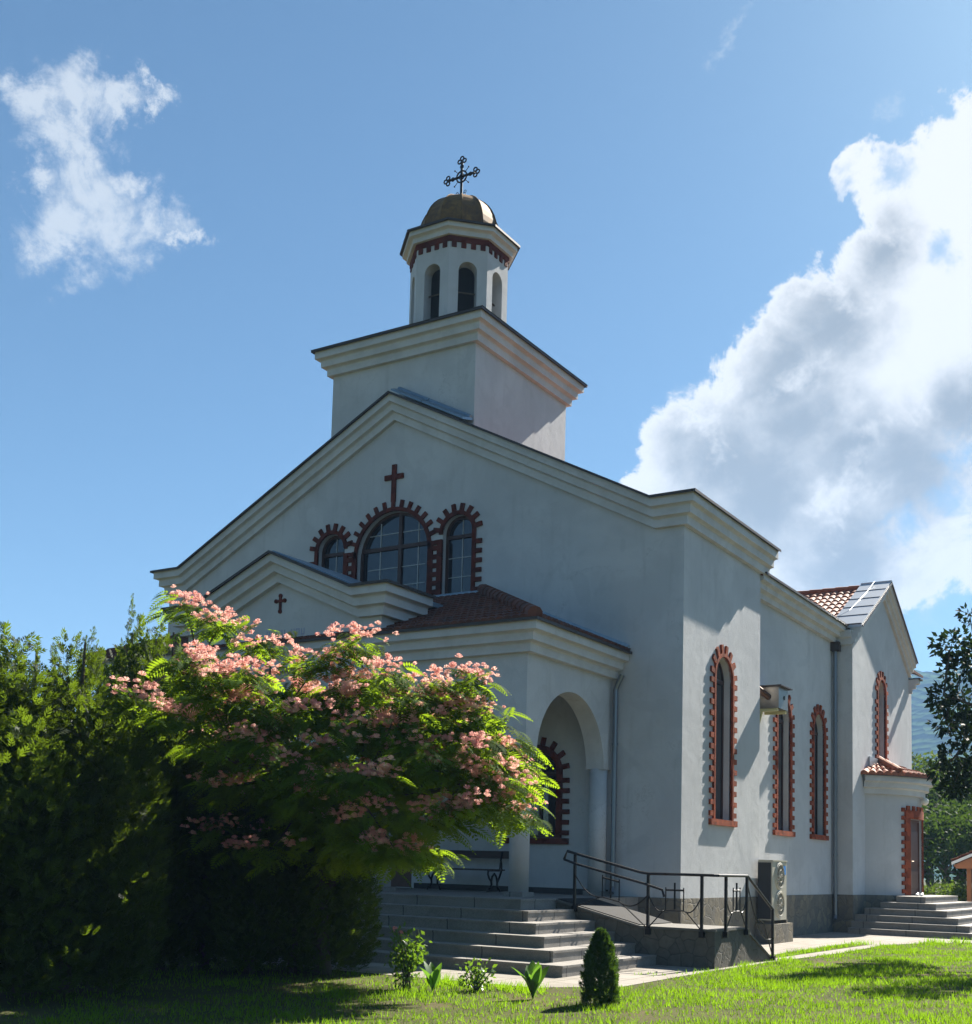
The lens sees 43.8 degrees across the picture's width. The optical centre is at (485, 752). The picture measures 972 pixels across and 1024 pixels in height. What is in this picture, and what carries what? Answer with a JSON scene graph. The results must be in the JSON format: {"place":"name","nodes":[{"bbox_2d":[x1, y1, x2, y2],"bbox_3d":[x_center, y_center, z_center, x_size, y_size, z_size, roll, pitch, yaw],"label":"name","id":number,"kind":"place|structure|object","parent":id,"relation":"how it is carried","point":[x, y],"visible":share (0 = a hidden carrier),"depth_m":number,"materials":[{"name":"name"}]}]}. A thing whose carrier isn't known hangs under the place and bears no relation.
{"place":"outdoors","nodes":[
{"label":"outdoors","id":0,"kind":"place"},
{"bbox_2d":[0,879,971,1023],"bbox_3d":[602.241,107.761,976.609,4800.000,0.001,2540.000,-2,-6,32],"label":"lawn","id":1,"kind":"structure","parent":0,"point":[168,992],"depth_m":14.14,"materials":[{"name":"plant"}]},
{"bbox_2d":[0,619,105,999],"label":"thuja","id":2,"kind":"object","parent":1,"relation":"on","point":[15,699],"visible":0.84,"depth_m":12.93,"materials":[{"name":"green plant"}]},
{"bbox_2d":[0,637,145,999],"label":"thuja","id":3,"kind":"object","parent":1,"relation":"on","point":[78,971],"visible":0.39,"depth_m":13.50,"materials":[{"name":"green plant"}]},
{"bbox_2d":[0,626,176,994],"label":"thuja","id":4,"kind":"object","parent":1,"relation":"on","point":[149,824],"visible":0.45,"depth_m":13.85,"materials":[{"name":"green plant"}]},
{"bbox_2d":[79,593,208,968],"bbox_3d":[-5.002,0.377,16.860,2.494,5.299,2.526,-2,-6,31],"label":"thuja","id":5,"kind":"object","parent":1,"relation":"on","point":[129,660],"visible":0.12,"depth_m":16.75,"materials":[{"name":"green plant"}]},
{"bbox_2d":[106,622,246,970],"bbox_3d":[-4.560,0.596,17.197,2.518,4.948,2.596,-3,-7,42],"label":"thuja","id":6,"kind":"object","parent":1,"relation":"on","point":[209,954],"visible":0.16,"depth_m":16.60,"materials":[{"name":"green plant"}]},
{"bbox_2d":[130,694,285,971],"bbox_3d":[-4.004,1.110,17.533,2.643,4.015,2.410,4,-6,-29],"label":"thuja","id":7,"kind":"object","parent":1,"relation":"on","point":[198,884],"visible":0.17,"depth_m":16.69,"materials":[{"name":"green plant"}]},
{"bbox_2d":[200,802,378,974],"bbox_3d":[-2.710,1.525,17.219,2.267,3.199,2.337,-3,-7,41],"label":"thuja","id":8,"kind":"object","parent":1,"relation":"on","point":[348,944],"visible":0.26,"depth_m":16.77,"materials":[{"name":"green plant"}]},
{"bbox_2d":[88,584,559,974],"bbox_3d":[-1.987,0.421,15.789,5.925,5.256,5.313,1,-5,3],"label":"silk tree","id":9,"kind":"object","parent":1,"relation":"on","point":[417,756],"visible":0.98,"depth_m":14.75,"materials":[{"name":"green plant"}]},
{"bbox_2d":[273,864,384,970],"bbox_3d":[-2.345,2.007,17.820,1.850,2.368,1.687,5,-6,-30],"label":"thuja","id":10,"kind":"object","parent":1,"relation":"on","point":[376,927],"visible":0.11,"depth_m":17.55,"materials":[{"name":"green plant"}]},
{"bbox_2d":[379,922,432,989],"bbox_3d":[-1.032,2.575,15.325,0.677,0.892,0.758,2,-5,-9],"label":"rose bush","id":11,"kind":"object","parent":1,"relation":"on","point":[410,956],"visible":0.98,"depth_m":15.27,"materials":[{"name":"green plant"}]},
{"bbox_2d":[421,961,441,991],"bbox_3d":[-0.700,2.805,15.198,0.276,0.380,0.398,2,-5,-3],"label":"broad leaved plant","id":12,"kind":"object","parent":1,"relation":"on","point":[432,973],"visible":0.98,"depth_m":15.11,"materials":[{"name":"green plant"}]},
{"bbox_2d":[455,957,499,992],"bbox_3d":[-0.077,2.824,15.348,0.587,0.498,0.589,-2,-6,32],"label":"shrub","id":13,"kind":"object","parent":1,"relation":"on","point":[479,977],"visible":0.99,"depth_m":15.31,"materials":[{"name":"green plant"}]},
{"bbox_2d":[512,960,548,998],"bbox_3d":[0.539,2.751,14.662,0.376,0.454,0.408,0,-6,20],"label":"broad leaved plant","id":14,"kind":"object","parent":1,"relation":"on","point":[535,974],"visible":1,"depth_m":14.59,"materials":[{"name":"green plant"}]},
{"bbox_2d":[578,927,621,1005],"bbox_3d":[1.339,2.497,14.162,0.523,0.928,0.541,-2,-6,32],"label":"young conifer","id":15,"kind":"object","parent":1,"relation":"on","point":[600,957],"visible":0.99,"depth_m":14.04,"materials":[{"name":"green plant"}]},
{"bbox_2d":[776,945,878,958],"bbox_3d":[7.225,4.095,24.938,0.420,0.001,6.501,-2,-6,33],"label":"kerb strip","id":16,"kind":"object","parent":1,"relation":"on","point":[830,952],"visible":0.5,"depth_m":24.62,"materials":[{"name":"concrete"}]},
{"bbox_2d":[923,816,939,881],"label":"tree","id":17,"kind":"object","parent":1,"relation":"on","point":[926,873],"visible":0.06,"depth_m":57.89,"materials":[{"name":"green plant"}]},
{"bbox_2d":[924,882,941,894],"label":"garden bush","id":18,"kind":"object","parent":1,"relation":"on","point":[927,890],"visible":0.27,"depth_m":44.09,"materials":[{"name":"green plant"}]},
{"bbox_2d":[912,750,961,893],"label":"tree","id":19,"kind":"object","parent":1,"relation":"on","point":[923,765],"visible":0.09,"depth_m":70.00,"materials":[{"name":"green plant"}]},
{"bbox_2d":[924,879,966,899],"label":"garden bush","id":20,"kind":"object","parent":1,"relation":"on","point":[945,884],"visible":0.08,"depth_m":46.01,"materials":[{"name":"green plant"}]},
{"bbox_2d":[922,796,970,889],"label":"tree","id":21,"kind":"object","parent":1,"relation":"on","point":[943,803],"visible":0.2,"depth_m":54.88,"materials":[{"name":"green plant"}]},
{"bbox_2d":[923,759,970,901],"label":"tree","id":22,"kind":"object","parent":1,"relation":"on","point":[928,796],"visible":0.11,"depth_m":63.20,"materials":[{"name":"green plant"}]},
{"bbox_2d":[923,602,971,803],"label":"dark tree","id":23,"kind":"object","parent":1,"relation":"on","point":[962,716],"visible":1,"depth_m":24.69,"materials":[{"name":"green plant"}]},
{"bbox_2d":[923,800,971,887],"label":"tree","id":24,"kind":"object","parent":1,"relation":"on","point":[955,831],"visible":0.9,"depth_m":51.28,"materials":[{"name":"green plant"}]},
{"bbox_2d":[932,879,966,901],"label":"garden bush","id":25,"kind":"object","parent":1,"relation":"on","point":[956,891],"visible":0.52,"depth_m":42.93,"materials":[{"name":"green plant"}]},
{"bbox_2d":[927,773,971,858],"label":"tree","id":26,"kind":"object","parent":1,"relation":"on","point":[937,795],"visible":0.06,"depth_m":60.50,"materials":[{"name":"green plant"}]},
{"bbox_2d":[950,851,971,901],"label":"wooden shelter","id":27,"kind":"object","parent":1,"relation":"on","point":[964,861],"visible":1,"depth_m":41.92,"materials":[{"name":"wood"}]},
{"bbox_2d":[0,0,971,711],"label":"sky","id":28,"kind":"structure","parent":0,"point":[745,226],"materials":[{"name":"blue"}]},
{"bbox_2d":[183,932,971,986],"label":"paving","id":29,"kind":"structure","parent":0,"point":[627,977],"depth_m":19.02,"materials":[{"name":"concrete"}]},
{"bbox_2d":[196,888,656,977],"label":"entrance steps","id":30,"kind":"structure","parent":29,"relation":"on","point":[504,933],"depth_m":19.83,"materials":[{"name":"stone"}]},
{"bbox_2d":[424,850,508,891],"bbox_3d":[-0.473,2.519,25.863,1.910,0.872,0.620,-2,-6,32],"label":"bench","id":31,"kind":"object","parent":30,"relation":"on","point":[500,855],"visible":0.82,"depth_m":25.82,"materials":[{"name":"brown wood"}]},
{"bbox_2d":[90,156,932,936],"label":"church","id":32,"kind":"structure","parent":29,"relation":"on","point":[436,500],"depth_m":27.17,"materials":[{"name":"white paint"}]},
{"bbox_2d":[309,523,352,573],"bbox_3d":[-3.734,-4.487,29.454,1.340,2.167,0.235,-2,-6,32],"label":"window","id":33,"kind":"structure","parent":32,"relation":"in","point":[333,550],"depth_m":29.58,"materials":[{"name":"brown brick"}]},
{"bbox_2d":[356,820,411,886],"bbox_3d":[-2.286,1.527,27.987,1.700,3.100,0.060,-2,-6,32],"label":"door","id":34,"kind":"structure","parent":32,"relation":"in","point":[398,881],"depth_m":27.59,"materials":[{"name":"brown wood"}]},
{"bbox_2d":[343,499,443,594],"bbox_3d":[-2.167,-4.702,28.494,2.860,2.500,0.235,-2,-6,32],"label":"window","id":35,"kind":"structure","parent":32,"relation":"in","point":[399,548],"depth_m":28.52,"materials":[{"name":"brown wood"}]},
{"bbox_2d":[433,503,482,593],"bbox_3d":[-0.610,-4.586,27.503,1.338,2.167,0.235,-2,-6,32],"label":"window","id":36,"kind":"structure","parent":32,"relation":"in","point":[461,540],"depth_m":27.58,"materials":[{"name":"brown wood"}]},
{"bbox_2d":[503,737,569,843],"bbox_3d":[1.123,0.804,25.815,1.576,2.275,0.255,-2,-6,32],"label":"window","id":37,"kind":"structure","parent":32,"relation":"in","point":[554,805],"depth_m":25.66,"materials":[{"name":"brown brick"}]},
{"bbox_2d":[708,644,737,826],"bbox_3d":[5.028,-0.382,26.034,0.265,3.901,1.546,-2,-6,32],"label":"window","id":38,"kind":"structure","parent":32,"relation":"in","point":[717,678],"depth_m":26.30,"materials":[{"name":"red brick"}]},
{"bbox_2d":[760,684,792,721],"bbox_3d":[6.707,-1.135,28.566,0.660,0.974,1.307,-2,-6,32],"label":"flue box","id":39,"kind":"object","parent":32,"relation":"attached to","point":[773,699],"visible":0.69,"depth_m":28.50,"materials":[{"name":"metal"}]},
{"bbox_2d":[773,695,795,836],"bbox_3d":[7.390,0.235,30.350,0.265,3.691,1.585,-2,-6,32],"label":"window","id":40,"kind":"structure","parent":32,"relation":"in","point":[778,738],"depth_m":30.66,"materials":[{"name":"brown brick"}]},
{"bbox_2d":[810,704,828,840],"bbox_3d":[8.953,0.516,32.839,0.265,3.671,1.546,-2,-6,32],"label":"window","id":41,"kind":"structure","parent":32,"relation":"in","point":[817,709],"depth_m":33.11,"materials":[{"name":"brown brick"}]},
{"bbox_2d":[875,671,888,760],"bbox_3d":[11.860,-0.911,36.526,0.265,3.122,1.464,-2,-6,32],"label":"window","id":42,"kind":"structure","parent":32,"relation":"in","point":[880,674],"depth_m":36.70,"materials":[{"name":"brown brick"}]},
{"bbox_2d":[911,820,919,893],"bbox_3d":[12.603,3.080,35.730,0.210,2.190,1.302,-2,-6,32],"label":"door","id":43,"kind":"structure","parent":32,"relation":"in","point":[915,864],"depth_m":35.85,"materials":[{"name":"brown wood"}]},
{"bbox_2d":[920,797,928,805],"bbox_3d":[12.977,1.430,35.847,0.266,0.265,0.230,-2,-6,32],"label":"wall lamp","id":44,"kind":"object","parent":32,"relation":"attached to","point":[924,801],"visible":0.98,"depth_m":35.76,"materials":[{"name":"white glass"}]},
{"bbox_2d":[556,850,775,968],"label":"wheelchair ramp","id":45,"kind":"structure","parent":29,"relation":"on","point":[668,943],"depth_m":20.47,"materials":[{"name":"concrete"}]},
{"bbox_2d":[755,919,792,943],"bbox_3d":[6.611,4.090,27.765,0.435,0.520,1.380,-2,-6,32],"label":"concrete base","id":46,"kind":"object","parent":29,"relation":"on","point":[783,931],"visible":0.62,"depth_m":27.34,"materials":[{"name":"concrete"}]},
{"bbox_2d":[758,860,787,920],"bbox_3d":[6.588,3.143,27.752,0.391,1.360,1.040,-2,-6,32],"label":"air conditioner","id":47,"kind":"object","parent":46,"relation":"on","point":[772,880],"visible":0.98,"depth_m":27.40,"materials":[{"name":"white metal"}]},
{"bbox_2d":[848,895,971,939],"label":"side steps","id":48,"kind":"structure","parent":29,"relation":"on","point":[938,916],"depth_m":32.76,"materials":[{"name":"stone"}]},
{"bbox_2d":[911,667,971,879],"bbox_3d":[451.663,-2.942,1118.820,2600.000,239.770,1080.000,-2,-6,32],"label":"hill","id":49,"kind":"structure","parent":0,"point":[924,740],"depth_m":928.00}
]}

